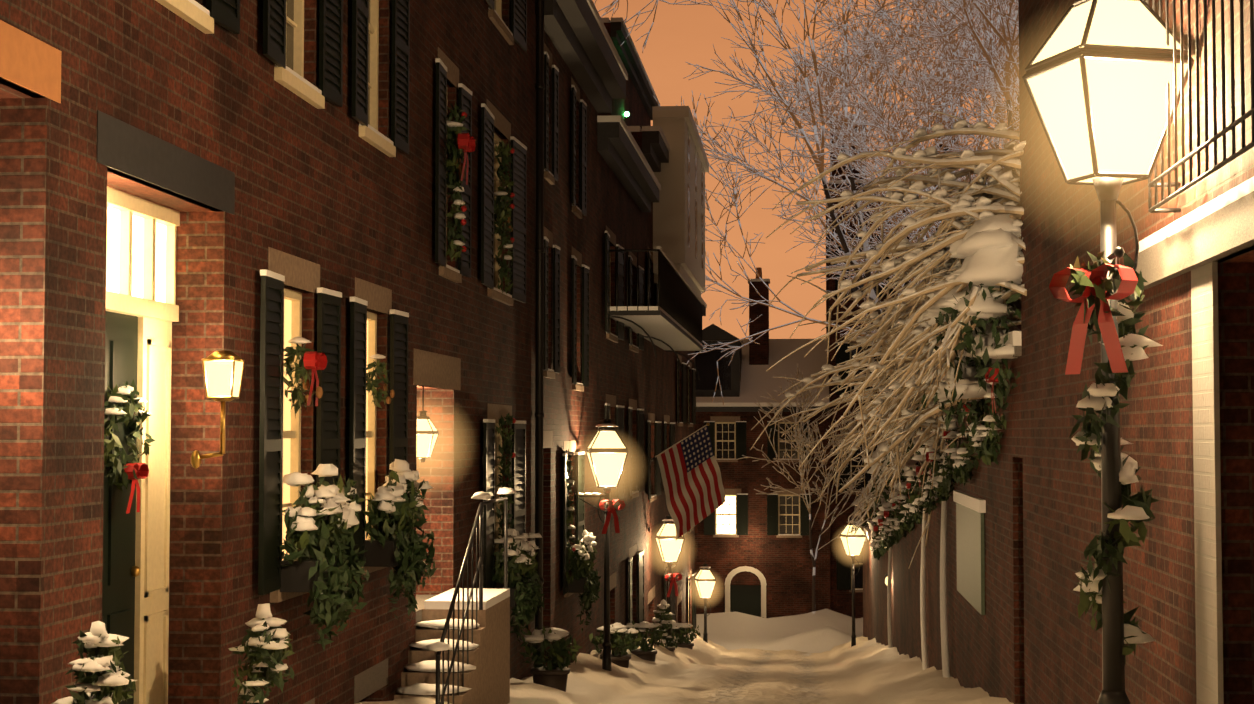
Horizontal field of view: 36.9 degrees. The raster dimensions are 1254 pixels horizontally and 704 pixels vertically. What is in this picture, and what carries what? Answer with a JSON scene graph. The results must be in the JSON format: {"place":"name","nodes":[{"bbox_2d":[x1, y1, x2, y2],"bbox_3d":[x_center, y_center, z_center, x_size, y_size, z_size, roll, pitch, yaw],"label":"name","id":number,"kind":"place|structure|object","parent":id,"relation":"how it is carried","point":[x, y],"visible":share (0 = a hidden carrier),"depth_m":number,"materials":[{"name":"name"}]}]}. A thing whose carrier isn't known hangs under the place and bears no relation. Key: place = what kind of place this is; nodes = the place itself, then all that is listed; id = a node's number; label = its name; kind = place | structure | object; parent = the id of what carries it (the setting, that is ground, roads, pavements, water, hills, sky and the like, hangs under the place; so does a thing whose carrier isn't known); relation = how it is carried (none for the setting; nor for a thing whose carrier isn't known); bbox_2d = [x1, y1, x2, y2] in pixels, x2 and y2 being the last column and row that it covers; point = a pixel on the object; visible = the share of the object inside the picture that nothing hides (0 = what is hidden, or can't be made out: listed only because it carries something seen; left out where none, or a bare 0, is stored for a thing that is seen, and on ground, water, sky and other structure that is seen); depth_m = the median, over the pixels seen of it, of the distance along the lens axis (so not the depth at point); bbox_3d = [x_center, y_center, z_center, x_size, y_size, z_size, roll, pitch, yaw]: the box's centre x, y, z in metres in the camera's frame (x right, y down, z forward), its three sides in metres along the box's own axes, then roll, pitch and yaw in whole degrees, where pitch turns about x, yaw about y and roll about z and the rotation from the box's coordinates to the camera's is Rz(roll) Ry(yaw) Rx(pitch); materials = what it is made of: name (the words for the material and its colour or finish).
{"place":"outdoors","nodes":[
{"label":"outdoors","id":0,"kind":"place"},
{"bbox_2d":[592,0,1018,338],"label":"sky","id":1,"kind":"structure","parent":0,"point":[679,35],"materials":[{"name":"orange"}]},
{"bbox_3d":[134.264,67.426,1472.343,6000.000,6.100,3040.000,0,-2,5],"label":"ground","id":2,"kind":"structure","parent":0,"visible":0},
{"bbox_2d":[52,621,136,703],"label":"evergreen shrub","id":3,"kind":"object","parent":2,"relation":"on","point":[106,679],"visible":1,"depth_m":7.67,"materials":[{"name":"green"}]},
{"bbox_2d":[0,0,414,703],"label":"house","id":4,"kind":"structure","parent":2,"relation":"on","point":[186,186],"depth_m":10.53,"materials":[{"name":"brick"}]},
{"bbox_2d":[104,379,155,513],"bbox_3d":[-2.618,0.487,9.771,0.218,0.695,0.571,0,-2,5],"label":"door wreath","id":5,"kind":"object","parent":4,"relation":"attached to","point":[132,472],"depth_m":9.70,"materials":[{"name":"green plant"}]},
{"bbox_2d":[191,350,244,468],"bbox_3d":[-2.188,0.308,10.042,0.284,0.630,0.221,0,-2,5],"label":"wall lantern","id":6,"kind":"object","parent":4,"relation":"attached to","point":[223,372],"depth_m":9.98,"materials":[{"name":"white glass"}]},
{"bbox_2d":[283,336,326,417],"bbox_3d":[-2.092,0.165,12.046,0.273,0.534,0.320,0,-2,5],"label":"wreath","id":7,"kind":"object","parent":4,"relation":"attached to","point":[314,361],"visible":1,"depth_m":12.02,"materials":[{"name":"green plant"}]},
{"bbox_2d":[280,464,368,649],"bbox_3d":[-1.910,1.308,11.985,0.438,1.191,1.190,0,-2,5],"label":"window box","id":8,"kind":"object","parent":4,"relation":"attached to","point":[323,567],"visible":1,"depth_m":11.67,"materials":[{"name":"green metal"}]},
{"bbox_2d":[366,354,394,407],"bbox_3d":[-1.886,0.222,14.288,0.235,0.417,0.239,0,-2,5],"label":"wreath","id":9,"kind":"object","parent":4,"relation":"attached to","point":[371,384],"visible":0.98,"depth_m":14.29,"materials":[{"name":"green plant"}]},
{"bbox_2d":[362,459,436,627],"bbox_3d":[-1.733,1.466,14.207,0.483,1.320,1.244,0,-2,5],"label":"window box","id":10,"kind":"object","parent":4,"relation":"attached to","point":[395,505],"visible":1,"depth_m":13.88,"materials":[{"name":"green metal"}]},
{"bbox_2d":[228,603,294,703],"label":"evergreen shrub","id":11,"kind":"object","parent":2,"relation":"on","point":[266,643],"visible":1,"depth_m":10.06,"materials":[{"name":"green plant"}]},
{"bbox_2d":[394,487,515,703],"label":"stoop","id":12,"kind":"object","parent":2,"relation":"on","point":[459,653],"visible":1,"depth_m":15.75,"materials":[{"name":"white"}]},
{"bbox_2d":[412,0,535,679],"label":"house","id":13,"kind":"structure","parent":2,"relation":"on","point":[474,355],"depth_m":18.66,"materials":[{"name":"brick"}]},
{"bbox_2d":[417,386,438,461],"bbox_3d":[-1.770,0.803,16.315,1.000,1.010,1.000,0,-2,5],"label":"wall lantern","id":14,"kind":"object","parent":13,"relation":"attached to","point":[427,433],"visible":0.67,"depth_m":16.24,"materials":[{"name":"white glass"}]},
{"bbox_2d":[446,102,468,261],"bbox_3d":[-1.587,-1.568,17.310,0.233,1.486,0.388,0,-2,5],"label":"garland","id":15,"kind":"object","parent":13,"relation":"attached to","point":[456,197],"visible":0.79,"depth_m":17.28,"materials":[{"name":"green plant"}]},
{"bbox_2d":[446,121,474,184],"bbox_3d":[-1.618,-1.830,17.328,0.380,0.640,0.430,0,-2,5],"label":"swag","id":16,"kind":"object","parent":13,"relation":"attached to","point":[466,142],"visible":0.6,"depth_m":17.27,"materials":[{"name":"green plant"}]},
{"bbox_2d":[494,191,512,236],"bbox_3d":[-1.363,-1.471,20.191,0.250,0.515,0.304,1,-3,-24],"label":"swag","id":17,"kind":"object","parent":13,"relation":"attached to","point":[496,207],"visible":0.62,"depth_m":20.15,"materials":[{"name":"green plant"}]},
{"bbox_2d":[495,140,514,294],"bbox_3d":[-1.310,-1.433,20.195,0.232,1.679,0.361,0,-2,5],"label":"garland","id":18,"kind":"object","parent":13,"relation":"attached to","point":[504,269],"visible":0.92,"depth_m":20.16,"materials":[{"name":"green plant"}]},
{"bbox_2d":[495,413,515,544],"bbox_3d":[-1.308,1.561,20.166,0.230,1.826,0.397,0,-2,5],"label":"garland","id":19,"kind":"object","parent":13,"relation":"attached to","point":[507,442],"visible":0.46,"depth_m":20.17,"materials":[{"name":"green plant"}]},
{"bbox_2d":[492,527,544,646],"bbox_3d":[-1.158,2.525,20.125,0.452,1.339,1.612,0,-2,5],"label":"window box","id":20,"kind":"object","parent":13,"relation":"attached to","point":[524,587],"visible":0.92,"depth_m":19.75,"materials":[{"name":"green metal"}]},
{"bbox_2d":[534,0,544,659],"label":"downpipe","id":21,"kind":"object","parent":13,"relation":"attached to","point":[539,291],"visible":0.92,"depth_m":22.77,"materials":[{"name":"black metal"}]},
{"bbox_2d":[519,626,581,691],"bbox_3d":[-0.852,3.590,21.171,0.727,1.072,0.728,0,-2,5],"label":"planter","id":22,"kind":"object","parent":2,"relation":"on","point":[555,675],"visible":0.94,"depth_m":21.06,"materials":[{"name":"green"}]},
{"bbox_2d":[534,0,627,665],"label":"house","id":23,"kind":"structure","parent":2,"relation":"on","point":[585,75],"depth_m":26.06,"materials":[{"name":"brick"}]},
{"bbox_2d":[562,449,575,583],"bbox_3d":[-0.799,2.231,25.549,0.257,1.849,0.390,-1,-3,27],"label":"garland","id":24,"kind":"object","parent":23,"relation":"attached to","point":[570,512],"visible":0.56,"depth_m":25.51,"materials":[{"name":"green plant"}]},
{"bbox_2d":[568,530,601,631],"bbox_3d":[-0.598,3.179,26.159,0.430,1.382,1.397,0,-2,5],"label":"window box","id":25,"kind":"object","parent":23,"relation":"attached to","point":[586,582],"visible":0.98,"depth_m":25.76,"materials":[{"name":"green plant"}]},
{"bbox_2d":[579,415,627,670],"bbox_3d":[-0.287,2.877,26.854,1.240,4.024,1.240,0,-2,5],"label":"lamp post","id":26,"kind":"object","parent":2,"relation":"on","point":[606,451],"visible":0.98,"depth_m":26.76,"materials":[{"name":"black metal"}]},
{"bbox_2d":[589,622,641,667],"bbox_3d":[-0.185,4.649,28.511,0.768,1.074,0.769,2,-3,-39],"label":"planter","id":27,"kind":"object","parent":2,"relation":"on","point":[622,658],"visible":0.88,"depth_m":28.41,"materials":[{"name":"brown"}]},
{"bbox_2d":[597,115,660,649],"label":"house","id":28,"kind":"structure","parent":2,"relation":"on","point":[629,186],"depth_m":33.45,"materials":[{"name":"brick"}]},
{"bbox_2d":[598,17,659,128],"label":"roof block","id":29,"kind":"structure","parent":28,"relation":"on","point":[638,102],"depth_m":48.53,"materials":[{"name":"brick"}]},
{"bbox_2d":[610,246,702,379],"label":"balcony","id":30,"kind":"structure","parent":28,"relation":"attached to","point":[671,321],"depth_m":34.84,"materials":[{"name":"black metal"}]},
{"bbox_2d":[625,621,665,661],"bbox_3d":[0.316,5.357,33.610,0.716,1.130,0.735,-2,-3,42],"label":"planter","id":31,"kind":"object","parent":2,"relation":"on","point":[644,652],"visible":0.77,"depth_m":33.47,"materials":[{"name":"brown"}]},
{"bbox_2d":[627,126,675,639],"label":"house","id":32,"kind":"structure","parent":2,"relation":"on","point":[657,372],"depth_m":40.80,"materials":[{"name":"brick"}]},
{"bbox_2d":[652,106,708,298],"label":"building","id":33,"kind":"structure","parent":32,"relation":"attached to","point":[679,222],"depth_m":41.12,"materials":[{"name":"white paint"}]},
{"bbox_2d":[651,423,724,539],"bbox_3d":[1.238,2.703,39.383,1.614,2.457,0.685,0,-2,1],"label":"flag","id":34,"kind":"object","parent":32,"relation":"attached to","point":[692,480],"visible":0.96,"depth_m":39.36,"materials":[{"name":"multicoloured fabric"}]},
{"bbox_2d":[651,599,677,651],"bbox_3d":[0.769,5.820,38.318,0.609,1.563,0.696,0,-2,5],"label":"evergreen","id":35,"kind":"object","parent":2,"relation":"on","point":[665,622],"visible":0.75,"depth_m":38.26,"materials":[{"name":"green plant"}]},
{"bbox_2d":[655,513,684,642],"bbox_3d":[0.900,5.031,39.501,1.240,3.371,1.240,0,-2,5],"label":"lamp post","id":36,"kind":"object","parent":2,"relation":"on","point":[669,545],"visible":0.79,"depth_m":39.38,"materials":[{"name":"white glass"}]},
{"bbox_2d":[356,634,1013,703],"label":"street snow","id":37,"kind":"structure","parent":2,"relation":"on","point":[864,670],"depth_m":26.61,"materials":[{"name":"white snow"}]},
{"bbox_2d":[672,623,700,648],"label":"planter","id":38,"kind":"object","parent":2,"relation":"on","point":[682,638],"visible":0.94,"depth_m":44.76,"materials":[{"name":"brown"}]},
{"bbox_2d":[673,297,706,634],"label":"house","id":39,"kind":"structure","parent":2,"relation":"on","point":[684,400],"depth_m":51.92,"materials":[{"name":"brick"}]},
{"bbox_2d":[694,562,715,642],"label":"lamp post","id":40,"kind":"object","parent":2,"relation":"on","point":[705,581],"visible":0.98,"depth_m":53.62,"materials":[{"name":"white glass"}]},
{"bbox_2d":[694,267,829,617],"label":"end house","id":41,"kind":"structure","parent":2,"relation":"on","point":[751,548],"depth_m":65.72,"materials":[{"name":"brick"}]},
{"bbox_2d":[695,609,862,655],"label":"snowbank","id":42,"kind":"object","parent":2,"relation":"on","point":[821,631],"depth_m":61.54,"materials":[{"name":"white snow"}]},
{"bbox_2d":[594,0,1018,307],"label":"tree","id":43,"kind":"object","parent":2,"relation":"on","point":[833,74],"visible":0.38,"depth_m":51.22,"materials":[{"name":"white plant"}]},
{"bbox_2d":[736,363,885,613],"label":"tree","id":44,"kind":"object","parent":2,"relation":"on","point":[801,397],"visible":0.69,"depth_m":62.55,"materials":[{"name":"brown plant"}]},
{"bbox_2d":[653,0,1019,404],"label":"tree stem","id":45,"kind":"object","parent":2,"relation":"on","point":[819,163],"visible":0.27,"depth_m":52.49,"materials":[{"name":"grey plant"}]},
{"bbox_2d":[840,518,866,646],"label":"lamp post","id":46,"kind":"object","parent":2,"relation":"on","point":[853,544],"visible":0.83,"depth_m":49.33,"materials":[{"name":"white glass"}]},
{"bbox_2d":[750,110,1026,568],"bbox_3d":[2.861,0.334,20.929,2.943,4.594,12.371,0,-2,5],"label":"tree","id":47,"kind":"object","parent":2,"relation":"on","point":[979,214],"visible":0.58,"depth_m":17.65,"materials":[{"name":"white plant"}]},
{"bbox_2d":[826,116,1020,618],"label":"tall house","id":48,"kind":"structure","parent":2,"relation":"on","point":[840,581],"depth_m":65.82,"materials":[{"name":"brick"}]},
{"bbox_2d":[848,238,1022,677],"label":"wall vines","id":49,"kind":"object","parent":2,"relation":"on","point":[987,267],"depth_m":22.36,"materials":[{"name":"white"}]},
{"bbox_2d":[863,331,1024,703],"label":"garden wall","id":50,"kind":"structure","parent":2,"relation":"on","point":[986,652],"depth_m":19.12,"materials":[{"name":"brick"}]},
{"bbox_2d":[885,573,891,584],"bbox_3d":[5.211,4.538,37.499,0.166,0.260,0.166,1,-3,-17],"label":"wall lantern","id":51,"kind":"object","parent":50,"relation":"attached to","point":[886,581],"visible":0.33,"depth_m":37.47,"materials":[{"name":"black metal"}]},
{"bbox_2d":[870,250,1022,560],"bbox_3d":[4.358,1.935,29.340,1.060,4.379,29.127,0,-2,5],"label":"garland","id":52,"kind":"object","parent":50,"relation":"attached to","point":[973,380],"depth_m":17.37,"materials":[{"name":"green plant"}]},
{"bbox_2d":[953,490,985,614],"bbox_3d":[3.588,2.060,19.757,0.060,1.115,3.187,0,-2,5],"label":"window","id":53,"kind":"structure","parent":50,"relation":"attached to","point":[970,510],"depth_m":19.32,"materials":[{"name":"white"}]},
{"bbox_2d":[929,0,1018,231],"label":"tree stem","id":54,"kind":"object","parent":2,"relation":"on","point":[988,74],"depth_m":56.58,"materials":[{"name":"brown plant"}]},
{"bbox_2d":[1022,0,1194,703],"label":"lamp post","id":55,"kind":"object","parent":2,"relation":"on","point":[1097,76],"visible":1,"depth_m":8.39,"materials":[{"name":"white glass"}]},
{"bbox_2d":[1018,0,1253,703],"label":"house","id":56,"kind":"structure","parent":2,"relation":"on","point":[1187,422],"depth_m":9.19,"materials":[{"name":"brick"}]},
{"bbox_2d":[1146,0,1253,212],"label":"balcony","id":57,"kind":"structure","parent":56,"relation":"attached to","point":[1162,184],"depth_m":7.70,"materials":[{"name":"black metal"}]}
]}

